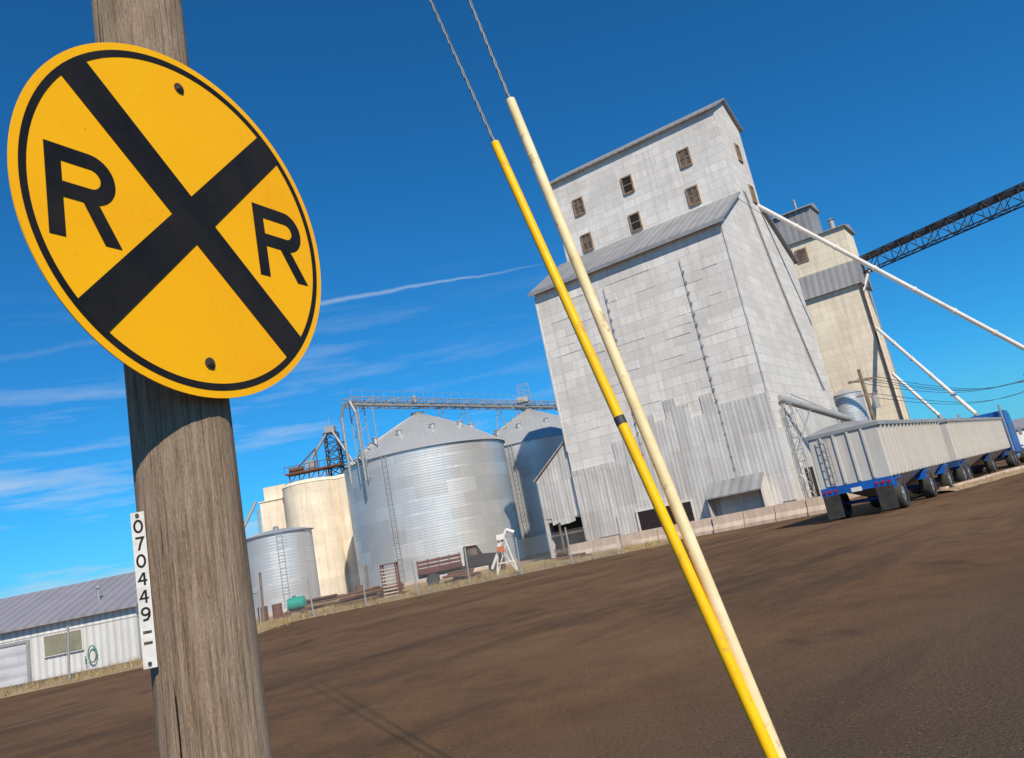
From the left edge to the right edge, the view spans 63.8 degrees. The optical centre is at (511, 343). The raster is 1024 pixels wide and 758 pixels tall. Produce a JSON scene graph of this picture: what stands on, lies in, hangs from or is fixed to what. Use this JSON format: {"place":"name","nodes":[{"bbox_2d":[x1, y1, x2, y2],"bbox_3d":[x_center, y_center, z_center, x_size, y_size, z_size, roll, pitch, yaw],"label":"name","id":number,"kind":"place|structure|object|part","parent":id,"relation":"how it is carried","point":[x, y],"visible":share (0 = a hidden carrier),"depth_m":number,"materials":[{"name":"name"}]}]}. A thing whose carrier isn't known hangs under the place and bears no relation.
{"place":"outdoors","nodes":[
{"label":"outdoors","id":0,"kind":"place"},
{"bbox_2d":[256,539,680,625],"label":"gravel ground","id":1,"kind":"structure","parent":0,"point":[489,571],"depth_m":59.07,"materials":[{"name":"beige gravel"}]},
{"bbox_2d":[259,572,264,622],"bbox_3d":[-14.760,14.977,48.604,0.260,2.906,0.160,-12,-13,0],"label":"wooden post","id":2,"kind":"object","parent":1,"relation":"on","point":[261,593],"visible":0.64,"depth_m":48.58,"materials":[{"name":"wood"}]},
{"bbox_2d":[257,606,268,622],"bbox_3d":[-15.209,16.534,50.318,0.630,0.900,0.630,-12,-13,0],"label":"steel drum","id":3,"kind":"object","parent":1,"relation":"on","point":[267,616],"visible":0.54,"depth_m":50.14,"materials":[{"name":"metal"}]},
{"bbox_2d":[271,603,282,618],"bbox_3d":[-14.411,16.442,50.610,0.630,0.900,0.630,-12,-13,0],"label":"steel drum","id":4,"kind":"object","parent":1,"relation":"on","point":[276,613],"visible":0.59,"depth_m":50.38,"materials":[{"name":"metal"}]},
{"bbox_2d":[283,595,311,617],"bbox_3d":[-12.265,14.953,46.939,1.440,1.194,0.820,-12,-13,0],"label":"tank cart","id":5,"kind":"object","parent":1,"relation":"on","point":[290,601],"visible":0.75,"depth_m":46.66,"materials":[{"name":"teal plastic"}]},
{"bbox_2d":[299,593,342,611],"bbox_3d":[-12.734,17.044,54.169,3.489,0.731,1.226,-12,-13,0],"label":"scrap steel","id":6,"kind":"object","parent":1,"relation":"on","point":[323,598],"visible":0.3,"depth_m":54.11,"materials":[{"name":"metal"}]},
{"bbox_2d":[365,582,409,598],"bbox_3d":[-7.178,14.149,47.001,2.673,0.732,1.203,-12,-13,0],"label":"scrap steel","id":7,"kind":"object","parent":1,"relation":"on","point":[402,585],"visible":0.31,"depth_m":46.78,"materials":[{"name":"metal"}]},
{"bbox_2d":[342,411,527,587],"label":"grain bin","id":8,"kind":"object","parent":1,"relation":"on","point":[432,487],"visible":0.95,"depth_m":68.96,"materials":[{"name":"metal"}]},
{"bbox_2d":[340,383,557,484],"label":"catwalk conveyor","id":9,"kind":"object","parent":8,"relation":"on","point":[453,404],"visible":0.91,"depth_m":76.81,"materials":[{"name":"metal"}]},
{"bbox_2d":[416,545,502,584],"bbox_3d":[-3.394,14.335,53.643,5.500,2.050,2.080,-10,-13,-7],"label":"flatbed truck","id":10,"kind":"object","parent":1,"relation":"on","point":[469,549],"visible":0.6,"depth_m":52.80,"materials":[{"name":"red paint"}]},
{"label":"side window","id":11,"kind":"part","parent":10,"relation":"part of","materials":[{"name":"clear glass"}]},
{"bbox_2d":[442,568,481,583],"bbox_3d":[-2.910,13.645,48.425,2.258,0.699,0.958,-12,-13,0],"label":"scrap steel","id":12,"kind":"object","parent":1,"relation":"on","point":[461,574],"visible":0.69,"depth_m":48.33,"materials":[{"name":"metal"}]},
{"bbox_2d":[502,557,505,570],"bbox_3d":[-0.717,14.531,54.209,0.630,0.900,0.630,-12,-13,0],"label":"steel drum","id":13,"kind":"object","parent":1,"relation":"on","point":[504,568],"visible":0.19,"depth_m":54.01,"materials":[{"name":"metal"}]},
{"bbox_2d":[552,552,590,560],"bbox_3d":[3.848,13.069,50.956,2.941,0.390,1.281,-20,-16,31],"label":"timber pile","id":14,"kind":"object","parent":1,"relation":"on","point":[565,556],"visible":0.43,"depth_m":50.81,"materials":[{"name":"wood"}]},
{"bbox_2d":[568,541,593,557],"bbox_3d":[4.280,12.652,50.576,1.690,0.860,0.640,-19,-16,30],"label":"concrete barrier","id":15,"kind":"object","parent":1,"relation":"on","point":[589,549],"visible":0.62,"depth_m":50.38,"materials":[{"name":"grey concrete"}]},
{"bbox_2d":[592,536,620,553],"bbox_3d":[5.713,12.149,49.704,1.690,0.860,0.640,-21,-16,34],"label":"concrete barrier","id":16,"kind":"object","parent":1,"relation":"on","point":[603,541],"visible":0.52,"depth_m":49.52,"materials":[{"name":"grey concrete"}]},
{"bbox_2d":[631,528,657,546],"bbox_3d":[7.840,11.380,48.322,1.690,0.860,0.640,-21,-16,34],"label":"concrete barrier","id":17,"kind":"object","parent":1,"relation":"on","point":[639,537],"visible":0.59,"depth_m":48.18,"materials":[{"name":"grey concrete"}]},
{"bbox_2d":[0,465,1022,698],"bbox_3d":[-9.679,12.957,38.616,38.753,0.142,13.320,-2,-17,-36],"label":"verge ground","id":18,"kind":"structure","parent":0,"point":[128,668],"depth_m":41.74,"materials":[{"name":"beige plant"}]},
{"bbox_2d":[491,528,517,574],"bbox_3d":[-0.478,11.582,45.740,1.682,2.531,0.872,-12,-13,0],"label":"portable auger","id":19,"kind":"object","parent":18,"relation":"on","point":[501,537],"visible":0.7,"depth_m":45.56,"materials":[{"name":"white paint"}]},
{"bbox_2d":[0,459,1023,757],"bbox_3d":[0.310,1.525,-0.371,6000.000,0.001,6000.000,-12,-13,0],"label":"ground","id":20,"kind":"structure","parent":0,"point":[368,697],"depth_m":10.72,"materials":[{"name":"brown soil"}]},
{"bbox_2d":[0,572,142,687],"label":"metal shed","id":21,"kind":"structure","parent":20,"relation":"on","point":[106,599],"depth_m":35.07,"materials":[{"name":"metal"}]},
{"bbox_2d":[0,643,27,687],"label":"garage door","id":22,"kind":"structure","parent":21,"relation":"in","point":[5,657],"depth_m":34.76,"materials":[{"name":"white metal"}]},
{"bbox_2d":[43,628,84,657],"bbox_3d":[-19.007,12.663,34.885,1.700,0.900,0.105,-11,-13,0],"label":"window","id":23,"kind":"structure","parent":21,"relation":"in","point":[77,639],"depth_m":34.84,"materials":[{"name":"beige glass"}]},
{"bbox_2d":[85,645,96,664],"bbox_3d":[-17.712,13.058,34.625,0.515,0.728,0.098,-12,-13,0],"label":"garden hose","id":24,"kind":"object","parent":21,"relation":"attached to","point":[88,654],"visible":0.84,"depth_m":34.60,"materials":[{"name":"green rubber"}]},
{"bbox_2d":[91,0,271,757],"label":"utility pole","id":25,"kind":"object","parent":20,"relation":"on","point":[208,692],"visible":0.46,"depth_m":1.87,"materials":[{"name":"brown wood"}]},
{"bbox_2d":[130,511,157,669],"bbox_3d":[-0.819,0.544,1.830,0.029,0.339,0.010,-12,-13,0],"label":"pole number tag","id":26,"kind":"object","parent":25,"relation":"attached to","point":[146,618],"visible":1,"depth_m":1.83,"materials":[{"name":"white metal"}]},
{"bbox_2d":[7,42,320,398],"bbox_3d":[-0.810,-0.305,2.067,0.050,0.918,0.918,-18,-15,26],"label":"railroad crossing sign","id":27,"kind":"object","parent":25,"relation":"attached to","point":[164,220],"visible":1,"depth_m":1.98,"materials":[{"name":"yellow metal"}]},
{"bbox_2d":[244,484,286,532],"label":"silo workhouse","id":28,"kind":"structure","parent":20,"relation":"on","point":[272,508],"depth_m":84.12,"materials":[{"name":"beige concrete"}]},
{"bbox_2d":[246,526,323,618],"bbox_3d":[-17.035,16.590,60.671,5.471,6.300,5.471,-12,-13,0],"label":"grain bin","id":29,"kind":"object","parent":20,"relation":"on","point":[278,558],"visible":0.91,"depth_m":58.66,"materials":[{"name":"metal"}]},
{"bbox_2d":[0,517,623,693],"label":"chain link fence","id":30,"kind":"object","parent":20,"relation":"on","point":[259,614],"visible":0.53,"depth_m":42.33,"materials":[{"name":"metal"}]},
{"bbox_2d":[282,476,350,596],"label":"concrete silo","id":31,"kind":"object","parent":20,"relation":"on","point":[312,502],"visible":0.66,"depth_m":81.36,"materials":[{"name":"beige concrete"}]},
{"bbox_2d":[284,417,352,482],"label":"elevator leg tower","id":32,"kind":"structure","parent":31,"relation":"on","point":[311,467],"depth_m":84.69,"materials":[{"name":"metal"}]},
{"bbox_2d":[334,474,360,591],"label":"concrete silo","id":33,"kind":"object","parent":20,"relation":"on","point":[347,531],"visible":0.18,"depth_m":82.30,"materials":[{"name":"beige concrete"}]},
{"bbox_2d":[333,586,383,607],"bbox_3d":[-8.481,14.009,45.495,2.975,0.831,1.050,-12,-13,0],"label":"scrap steel","id":34,"kind":"object","parent":20,"relation":"on","point":[358,597],"visible":0.59,"depth_m":45.25,"materials":[{"name":"metal"}]},
{"bbox_2d":[355,585,363,593],"bbox_3d":[-10.724,17.513,58.100,0.630,0.900,0.630,-12,-13,0],"label":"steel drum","id":35,"kind":"object","parent":20,"relation":"on","point":[358,587],"visible":0.26,"depth_m":57.91,"materials":[{"name":"metal"}]},
{"bbox_2d":[365,565,368,587],"bbox_3d":[-10.213,16.764,58.251,0.260,2.207,0.160,-12,-13,0],"label":"wooden post","id":36,"kind":"object","parent":20,"relation":"on","point":[366,569],"visible":0.57,"depth_m":58.27,"materials":[{"name":"grey wood"}]},
{"bbox_2d":[379,562,401,597],"bbox_3d":[-6.602,12.942,44.904,0.880,1.900,0.730,-12,-13,0],"label":"slatted rack","id":37,"kind":"object","parent":20,"relation":"on","point":[396,577],"visible":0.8,"depth_m":44.65,"materials":[{"name":"wood"}]},
{"bbox_2d":[493,408,563,557],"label":"grain bin","id":38,"kind":"object","parent":20,"relation":"on","point":[532,438],"visible":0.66,"depth_m":82.31,"materials":[{"name":"metal"}]},
{"bbox_2d":[657,524,682,541],"bbox_3d":[9.258,10.875,47.431,1.690,0.860,0.640,-20,-16,31],"label":"concrete barrier","id":39,"kind":"object","parent":20,"relation":"on","point":[661,534],"visible":0.28,"depth_m":47.46,"materials":[{"name":"grey concrete"}]},
{"bbox_2d":[527,98,860,557],"bbox_3d":[12.560,-1.779,61.899,21.484,30.610,18.100,-20,-16,32],"label":"grain elevator","id":40,"kind":"object","parent":20,"relation":"on","point":[688,257],"visible":0.88,"depth_m":55.54,"materials":[{"name":"metal"}]},
{"bbox_2d":[572,196,585,216],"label":"window","id":41,"kind":"structure","parent":40,"relation":"in","point":[578,204],"depth_m":65.05,"materials":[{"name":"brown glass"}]},
{"bbox_2d":[580,232,593,252],"bbox_3d":[5.856,-7.949,64.329,0.940,1.420,0.118,-20,-16,32],"label":"window","id":42,"kind":"structure","parent":40,"relation":"in","point":[586,239],"depth_m":64.35,"materials":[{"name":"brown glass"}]},
{"bbox_2d":[620,174,634,195],"bbox_3d":[8.790,-12.134,62.734,0.940,1.420,0.118,-20,-16,32],"label":"window","id":43,"kind":"structure","parent":40,"relation":"in","point":[627,184],"depth_m":62.75,"materials":[{"name":"black glass"}]},
{"bbox_2d":[628,211,642,232],"bbox_3d":[9.302,-9.197,62.079,0.940,1.420,0.118,-20,-16,32],"label":"window","id":44,"kind":"structure","parent":40,"relation":"in","point":[635,221],"depth_m":62.09,"materials":[{"name":"black glass"}]},
{"bbox_2d":[637,501,694,530],"bbox_3d":[9.931,11.295,52.824,3.796,1.698,0.082,-20,-16,32],"label":"door","id":45,"kind":"structure","parent":40,"relation":"in","point":[648,519],"depth_m":53.27,"materials":[{"name":"black paint"}]},
{"bbox_2d":[676,146,692,168],"bbox_3d":[12.617,-13.622,60.245,0.940,1.420,0.118,-20,-16,32],"label":"window","id":46,"kind":"structure","parent":40,"relation":"in","point":[684,157],"depth_m":60.26,"materials":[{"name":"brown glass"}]},
{"bbox_2d":[685,184,701,206],"bbox_3d":[13.118,-10.733,59.602,0.940,1.420,0.118,-20,-16,32],"label":"window","id":47,"kind":"structure","parent":40,"relation":"in","point":[692,193],"depth_m":59.62,"materials":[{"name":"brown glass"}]},
{"bbox_2d":[734,143,743,162],"bbox_3d":[16.979,-14.286,61.596,0.118,1.420,0.940,-20,-16,32],"label":"window","id":48,"kind":"structure","parent":40,"relation":"in","point":[737,148],"depth_m":61.56,"materials":[{"name":"brown glass"}]},
{"bbox_2d":[724,492,760,515],"bbox_3d":[14.081,9.919,50.100,2.096,1.448,0.082,-20,-16,32],"label":"door","id":49,"kind":"structure","parent":40,"relation":"in","point":[733,504],"depth_m":50.11,"materials":[{"name":"grey metal"}]},
{"bbox_2d":[748,184,757,203],"bbox_3d":[17.996,-11.177,61.428,0.118,1.420,0.940,-20,-16,32],"label":"window","id":50,"kind":"structure","parent":40,"relation":"in","point":[751,188],"depth_m":61.37,"materials":[{"name":"brown glass"}]},
{"bbox_2d":[805,467,820,496],"bbox_3d":[18.933,8.914,51.646,0.080,2.400,1.600,-20,-16,32],"label":"side door","id":51,"kind":"structure","parent":40,"relation":"in","point":[811,468],"depth_m":51.75,"materials":[{"name":"black metal"}]},
{"bbox_2d":[758,204,1023,350],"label":"grain spout","id":52,"kind":"object","parent":40,"relation":"attached to","point":[993,332],"visible":0.98,"depth_m":60.75,"materials":[{"name":"white paint"}]},
{"bbox_2d":[690,517,713,536],"bbox_3d":[10.620,10.361,46.458,1.690,0.860,0.640,-19,-16,30],"label":"concrete barrier","id":53,"kind":"object","parent":20,"relation":"on","point":[700,527],"visible":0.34,"depth_m":46.17,"materials":[{"name":"grey concrete"}]},
{"bbox_2d":[712,511,744,532],"bbox_3d":[11.975,9.846,45.472,1.690,0.860,0.640,-19,-15,29],"label":"concrete barrier","id":54,"kind":"object","parent":20,"relation":"on","point":[728,522],"visible":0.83,"depth_m":45.27,"materials":[{"name":"grey concrete"}]},
{"bbox_2d":[743,505,776,526],"bbox_3d":[13.474,9.352,44.696,1.690,0.860,0.640,-21,-16,34],"label":"concrete barrier","id":55,"kind":"object","parent":20,"relation":"on","point":[760,516],"visible":0.83,"depth_m":44.50,"materials":[{"name":"grey concrete"}]},
{"bbox_2d":[774,499,808,521],"bbox_3d":[14.893,8.847,43.806,1.690,0.860,0.640,-20,-16,33],"label":"concrete barrier","id":56,"kind":"object","parent":20,"relation":"on","point":[792,510],"visible":0.9,"depth_m":43.62,"materials":[{"name":"beige concrete"}]},
{"bbox_2d":[805,496,826,515],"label":"concrete barrier","id":57,"kind":"object","parent":20,"relation":"on","point":[815,505],"visible":0.52,"depth_m":42.86,"materials":[{"name":"beige concrete"}]},
{"bbox_2d":[772,200,909,420],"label":"grain elevator","id":58,"kind":"object","parent":20,"relation":"on","point":[844,319],"visible":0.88,"depth_m":77.77,"materials":[{"name":"beige concrete"}]},
{"bbox_2d":[794,247,808,263],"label":"window","id":59,"kind":"structure","parent":58,"relation":"in","point":[801,254],"depth_m":80.43,"materials":[{"name":"brown glass"}]},
{"bbox_2d":[891,373,942,418],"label":"grain spout","id":60,"kind":"object","parent":58,"relation":"attached to","point":[930,407],"visible":0.73,"depth_m":72.05,"materials":[{"name":"white paint"}]},
{"bbox_2d":[876,327,978,415],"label":"grain spout","id":61,"kind":"object","parent":58,"relation":"attached to","point":[935,379],"visible":0.92,"depth_m":66.55,"materials":[{"name":"white paint"}]},
{"bbox_2d":[859,182,1023,292],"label":"conveyor bridge","id":62,"kind":"structure","parent":58,"relation":"attached to","point":[964,213],"depth_m":72.47,"materials":[{"name":"metal"}]},
{"bbox_2d":[833,389,869,422],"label":"storage tank","id":63,"kind":"object","parent":20,"relation":"on","point":[847,401],"visible":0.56,"depth_m":66.75,"materials":[{"name":"metal"}]},
{"bbox_2d":[848,369,880,419],"bbox_3d":[26.341,6.078,59.343,2.000,8.900,0.690,-12,-13,0],"label":"utility pole","id":64,"kind":"object","parent":20,"relation":"on","point":[875,401],"visible":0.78,"depth_m":59.98,"materials":[{"name":"wood"}]},
{"bbox_2d":[857,376,1023,403],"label":"power line","id":65,"kind":"object","parent":64,"relation":"attached to","point":[978,389],"visible":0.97,"depth_m":70.40,"materials":[{"name":"metal"}]},
{"bbox_2d":[803,419,954,519],"bbox_3d":[16.590,5.205,36.265,2.920,3.650,11.500,-21,-16,35],"label":"hopper trailer","id":66,"kind":"object","parent":20,"relation":"on","point":[886,464],"visible":1,"depth_m":32.29,"materials":[{"name":"metal"}]},
{"bbox_2d":[910,417,1009,493],"bbox_3d":[26.603,6.276,49.044,2.920,3.648,19.760,-21,-16,35],"label":"hopper trailer","id":67,"kind":"object","parent":20,"relation":"on","point":[970,442],"visible":0.53,"depth_m":45.83,"materials":[{"name":"metal"}]},
{"bbox_2d":[939,465,1023,492],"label":"kerb wall","id":68,"kind":"structure","parent":20,"relation":"on","point":[985,476],"depth_m":41.34,"materials":[{"name":"concrete"}]},
{"bbox_2d":[957,405,1023,473],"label":"semi truck","id":69,"kind":"object","parent":20,"relation":"on","point":[1016,450],"visible":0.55,"depth_m":57.82,"materials":[{"name":"blue paint"}]},
{"bbox_2d":[0,0,1023,598],"label":"sky","id":70,"kind":"structure","parent":0,"point":[894,119],"materials":[{"name":"blue"}]},
{"bbox_2d":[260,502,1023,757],"bbox_3d":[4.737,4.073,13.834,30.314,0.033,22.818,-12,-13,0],"label":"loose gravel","id":71,"kind":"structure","parent":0,"point":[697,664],"depth_m":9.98,"materials":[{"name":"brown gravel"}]},
{"bbox_2d":[915,468,1023,497],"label":"verge ground","id":72,"kind":"structure","parent":0,"point":[980,481],"depth_m":39.94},
{"bbox_2d":[1012,418,1023,447],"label":"distant warehouse","id":73,"kind":"structure","parent":0,"point":[1018,422],"depth_m":147.28,"materials":[{"name":"white metal"}]},
{"bbox_3d":[1.141,2.046,2.478,0.107,0.210,0.060,-11,-13,0],"label":"ground anchor","id":74,"kind":"object","parent":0,"visible":0},
{"bbox_2d":[429,0,778,757],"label":"guy wire","id":75,"kind":"object","parent":74,"relation":"attached to","point":[729,662],"visible":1,"depth_m":3.21,"materials":[{"name":"yellow plastic"}]},
{"bbox_2d":[468,0,786,757],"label":"guy wire","id":76,"kind":"object","parent":74,"relation":"attached to","point":[681,518],"visible":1,"depth_m":3.25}
]}

